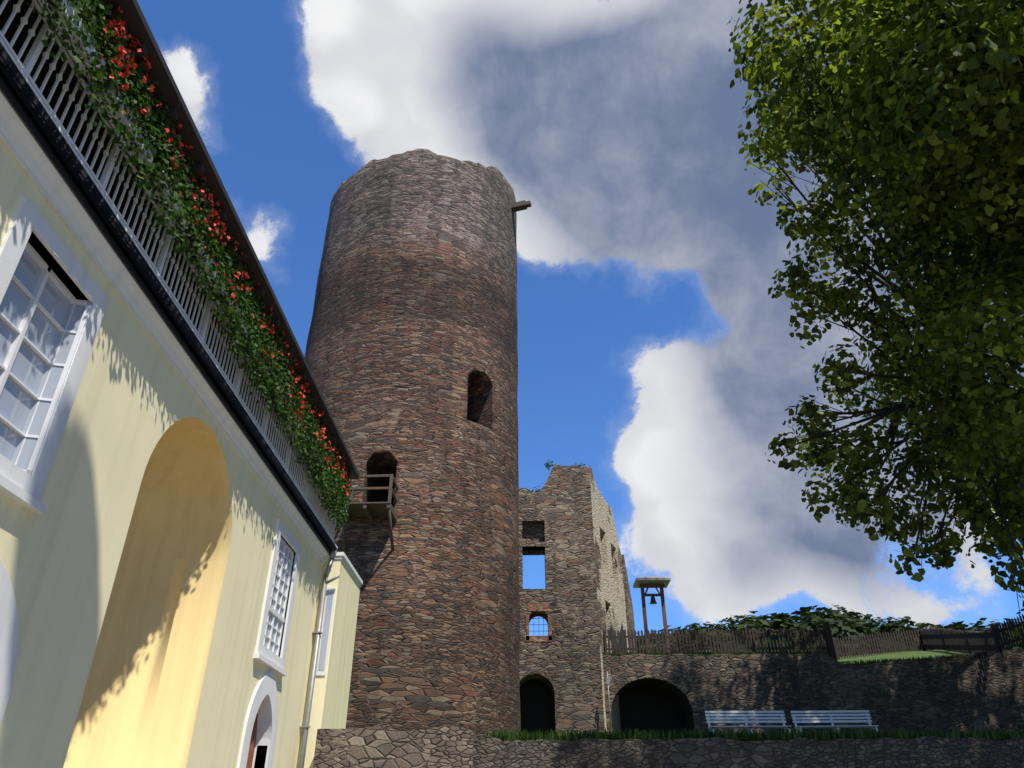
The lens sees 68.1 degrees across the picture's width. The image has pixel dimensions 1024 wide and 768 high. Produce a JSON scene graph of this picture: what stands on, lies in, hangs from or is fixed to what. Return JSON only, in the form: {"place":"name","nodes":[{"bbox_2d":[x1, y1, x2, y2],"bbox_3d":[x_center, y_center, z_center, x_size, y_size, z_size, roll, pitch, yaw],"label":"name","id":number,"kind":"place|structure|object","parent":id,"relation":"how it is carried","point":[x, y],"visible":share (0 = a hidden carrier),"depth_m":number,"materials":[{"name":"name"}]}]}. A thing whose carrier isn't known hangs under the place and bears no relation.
{"place":"outdoors","nodes":[
{"label":"outdoors","id":0,"kind":"place"},
{"bbox_2d":[374,474,395,505],"bbox_3d":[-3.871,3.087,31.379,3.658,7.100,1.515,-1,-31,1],"label":"doorway","id":1,"kind":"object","parent":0,"point":[381,495],"depth_m":29.83,"materials":[{"name":"black"}]},
{"bbox_2d":[529,613,547,628],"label":"window bars","id":2,"kind":"object","parent":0,"point":[543,618],"visible":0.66,"depth_m":30.78,"materials":[{"name":"black metal"}]},
{"bbox_2d":[137,0,1023,635],"label":"sky","id":3,"kind":"structure","parent":0,"point":[656,356],"materials":[{"name":"blue"}]},
{"bbox_2d":[639,584,669,652],"bbox_3d":[6.135,10.103,32.524,1.100,3.050,0.140,-1,-31,1],"label":"bell frame","id":4,"kind":"object","parent":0,"point":[656,586],"visible":0.88,"depth_m":32.84,"materials":[{"name":"brown wood"}]},
{"bbox_2d":[633,576,670,587],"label":"bell frame roof","id":5,"kind":"structure","parent":4,"relation":"on","point":[665,581],"depth_m":32.99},
{"bbox_2d":[649,596,656,603],"bbox_3d":[6.135,9.386,32.956,0.340,0.315,0.340,-1,-31,1],"label":"bell","id":6,"kind":"object","parent":4,"relation":"hanging from","point":[653,601],"visible":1,"depth_m":32.89,"materials":[{"name":"grey metal"}]},
{"bbox_2d":[630,650,964,663],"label":"lawn","id":7,"kind":"structure","parent":0,"point":[911,654],"depth_m":34.03,"materials":[{"name":"green plant"}]},
{"bbox_2d":[622,554,635,652],"bbox_3d":[5.337,12.260,36.139,0.900,7.300,3.471,-7,-32,11],"label":"ruin","id":8,"kind":"object","parent":7,"relation":"on","point":[629,613],"visible":0.16,"depth_m":36.06,"materials":[{"name":"stone"}]},
{"bbox_2d":[587,466,628,734],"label":"ruin side wall","id":9,"kind":"structure","parent":8,"relation":"attached to","point":[610,588],"depth_m":33.33,"materials":[{"name":"beige stone"}]},
{"bbox_2d":[603,627,828,653],"bbox_3d":[8.171,10.408,30.305,8.960,1.250,0.165,-1,-31,1],"label":"fence","id":10,"kind":"object","parent":7,"relation":"on","point":[751,636],"visible":1,"depth_m":30.29,"materials":[{"name":"brown wood"}]},
{"bbox_2d":[823,623,836,660],"bbox_3d":[12.653,10.459,30.050,0.200,1.900,0.220,-1,-31,1],"label":"fence end post","id":11,"kind":"object","parent":7,"relation":"on","point":[828,633],"visible":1,"depth_m":30.11,"materials":[{"name":"brown wood"}]},
{"bbox_2d":[821,614,1023,659],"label":"fence","id":12,"kind":"object","parent":7,"relation":"on","point":[990,641],"visible":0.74,"depth_m":33.89,"materials":[{"name":"brown wood"}]},
{"bbox_2d":[658,631,1023,656],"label":"hill","id":13,"kind":"structure","parent":0,"point":[1016,647],"depth_m":56.88,"materials":[{"name":"green plant"}]},
{"bbox_2d":[636,604,1023,655],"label":"hill trees","id":14,"kind":"object","parent":13,"relation":"on","point":[849,623],"visible":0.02,"depth_m":60.38,"materials":[{"name":"green plant"}]},
{"bbox_2d":[726,0,1023,638],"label":"tree","id":15,"kind":"object","parent":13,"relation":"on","point":[936,80],"depth_m":19.62,"materials":[{"name":"green plant"}]},
{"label":"terrace lawn","id":16,"kind":"structure","parent":0,"visible":0},
{"bbox_2d":[297,148,520,738],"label":"tower","id":17,"kind":"structure","parent":16,"relation":"on","point":[411,354],"depth_m":30.05,"materials":[{"name":"stone"}]},
{"bbox_2d":[341,474,398,552],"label":"wooden balcony","id":18,"kind":"structure","parent":17,"relation":"attached to","point":[370,510],"depth_m":26.47,"materials":[{"name":"brown wood"}]},
{"bbox_2d":[511,200,530,211],"bbox_3d":[0.359,-9.293,39.625,1.300,0.320,0.360,-9,-32,15],"label":"tower spout","id":19,"kind":"object","parent":17,"relation":"attached to","point":[520,205],"visible":0.82,"depth_m":39.48,"materials":[{"name":"stone"}]},
{"bbox_2d":[518,464,604,735],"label":"ruined wall","id":20,"kind":"structure","parent":16,"relation":"on","point":[555,512],"depth_m":30.90,"materials":[{"name":"stone"}]},
{"bbox_2d":[520,542,547,549],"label":"lintel","id":21,"kind":"structure","parent":20,"relation":"attached to","point":[529,544],"depth_m":32.08,"materials":[{"name":"stone"}]},
{"bbox_2d":[520,679,554,737],"bbox_3d":[0.939,13.158,29.685,1.950,3.500,0.140,-1,-31,1],"label":"doorway","id":22,"kind":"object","parent":20,"relation":"attached to","point":[536,704],"visible":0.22,"depth_m":29.86,"materials":[{"name":"black"}]},
{"bbox_2d":[526,603,551,641],"bbox_3d":[1.080,9.638,30.529,1.020,1.500,0.320,-1,-31,1],"label":"brick window surround","id":23,"kind":"object","parent":20,"relation":"attached to","point":[538,607],"visible":1,"depth_m":30.36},
{"bbox_2d":[532,460,585,491],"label":"wall plants","id":24,"kind":"object","parent":20,"relation":"on","point":[548,465],"depth_m":34.09,"materials":[{"name":"green plant"}]},
{"bbox_2d":[606,672,611,733],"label":"poles","id":25,"kind":"object","parent":16,"relation":"on","point":[607,680],"visible":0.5,"depth_m":28.34,"materials":[{"name":"metal"}]},
{"bbox_2d":[705,711,791,733],"bbox_3d":[7.698,11.131,24.684,2.600,0.968,0.603,-1,-31,1],"label":"bench","id":26,"kind":"object","parent":16,"relation":"on","point":[782,719],"visible":0.78,"depth_m":24.96,"materials":[{"name":"paint"}]},
{"bbox_2d":[483,648,1023,740],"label":"grass","id":27,"kind":"structure","parent":16,"relation":"on","point":[744,735],"depth_m":16.18,"materials":[{"name":"green plant"}]},
{"bbox_2d":[602,650,1023,737],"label":"retaining wall","id":28,"kind":"structure","parent":16,"relation":"on","point":[984,690],"depth_m":29.21,"materials":[{"name":"stone"}]},
{"bbox_2d":[605,668,701,711],"bbox_3d":[5.324,11.871,29.334,3.782,1.602,0.275,-1,-31,1],"label":"arch ring","id":29,"kind":"object","parent":28,"relation":"attached to","point":[653,673],"visible":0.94,"depth_m":29.37,"materials":[{"name":"stone"}]},
{"bbox_2d":[790,710,878,732],"bbox_3d":[10.520,11.124,24.686,2.550,0.968,0.603,-2,-31,3],"label":"bench","id":30,"kind":"object","parent":16,"relation":"on","point":[831,720],"visible":0.76,"depth_m":24.95,"materials":[{"name":"paint"}]},
{"label":"ground","id":31,"kind":"structure","parent":0,"visible":0},
{"bbox_2d":[0,139,322,767],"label":"palace wall","id":32,"kind":"structure","parent":31,"relation":"on","point":[135,558],"depth_m":11.11,"materials":[{"name":"yellow paint"}]},
{"bbox_2d":[0,242,293,655],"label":"window sashes","id":33,"kind":"object","parent":32,"relation":"attached to","point":[21,329],"depth_m":8.06,"materials":[{"name":"white wood"}]},
{"bbox_2d":[0,249,291,653],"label":"window glass","id":34,"kind":"object","parent":33,"relation":"in","point":[30,369],"visible":0.59,"depth_m":7.93,"materials":[{"name":"grey glass"}]},
{"bbox_2d":[0,0,336,540],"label":"gallery railing","id":35,"kind":"object","parent":32,"relation":"on","point":[30,60],"visible":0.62,"depth_m":9.58,"materials":[{"name":"white metal"}]},
{"bbox_2d":[26,0,351,532],"bbox_3d":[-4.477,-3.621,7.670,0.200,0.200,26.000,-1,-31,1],"label":"flowers","id":36,"kind":"object","parent":35,"relation":"hanging from","point":[69,11],"visible":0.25,"depth_m":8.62,"materials":[{"name":"red plant"}]},
{"bbox_2d":[0,37,337,767],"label":"building trim","id":37,"kind":"structure","parent":32,"relation":"attached to","point":[21,487],"depth_m":8.48,"materials":[{"name":"white paint"}]},
{"bbox_2d":[0,42,338,554],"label":"gutter","id":38,"kind":"object","parent":32,"relation":"attached to","point":[26,104],"visible":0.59,"depth_m":9.12,"materials":[{"name":"grey metal"}]},
{"bbox_2d":[246,713,257,767],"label":"door leaf","id":39,"kind":"object","parent":32,"relation":"attached to","point":[251,749],"depth_m":14.28,"materials":[{"name":"brown wood"}]},
{"bbox_2d":[299,550,338,767],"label":"downpipe","id":40,"kind":"object","parent":32,"relation":"attached to","point":[318,633],"visible":0.98,"depth_m":17.20,"materials":[{"name":"metal"}]},
{"bbox_2d":[297,559,359,767],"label":"annex wall","id":41,"kind":"structure","parent":32,"relation":"attached to","point":[329,707],"depth_m":18.14,"materials":[{"name":"beige paint"}]},
{"bbox_2d":[318,591,333,670],"bbox_3d":[-4.331,5.727,17.643,0.140,1.800,0.004,-1,-31,1],"label":"bay glass","id":42,"kind":"object","parent":41,"relation":"in","point":[322,658],"visible":1,"depth_m":17.62,"materials":[{"name":"grey glass"}]},
{"bbox_2d":[316,552,362,675],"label":"bay trim","id":43,"kind":"structure","parent":41,"relation":"attached to","point":[342,556],"depth_m":18.03,"materials":[{"name":"white paint"}]},
{"bbox_2d":[313,726,475,767],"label":"stone wall","id":44,"kind":"structure","parent":31,"relation":"on","point":[382,747],"depth_m":15.76,"materials":[{"name":"stone"}]},
{"bbox_2d":[473,741,549,767],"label":"wall","id":45,"kind":"structure","parent":31,"relation":"on","point":[492,754],"depth_m":15.78,"materials":[{"name":"stone"}]},
{"bbox_2d":[474,736,1023,767],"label":"wall","id":46,"kind":"structure","parent":31,"relation":"on","point":[887,752],"depth_m":15.86,"materials":[{"name":"stone"}]},
{"bbox_3d":[-5.772,-3.090,8.668,1.800,1.960,29.400,-1,-31,1],"label":"gallery","id":47,"kind":"object","parent":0,"visible":0},
{"bbox_2d":[0,0,357,479],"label":"roof soffit","id":48,"kind":"structure","parent":47,"relation":"attached to","point":[136,31],"depth_m":10.26,"materials":[{"name":"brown wood"}]},
{"bbox_2d":[129,0,359,478],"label":"roof edge","id":49,"kind":"object","parent":48,"relation":"on","point":[167,72],"visible":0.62,"depth_m":10.85,"materials":[{"name":"grey"}]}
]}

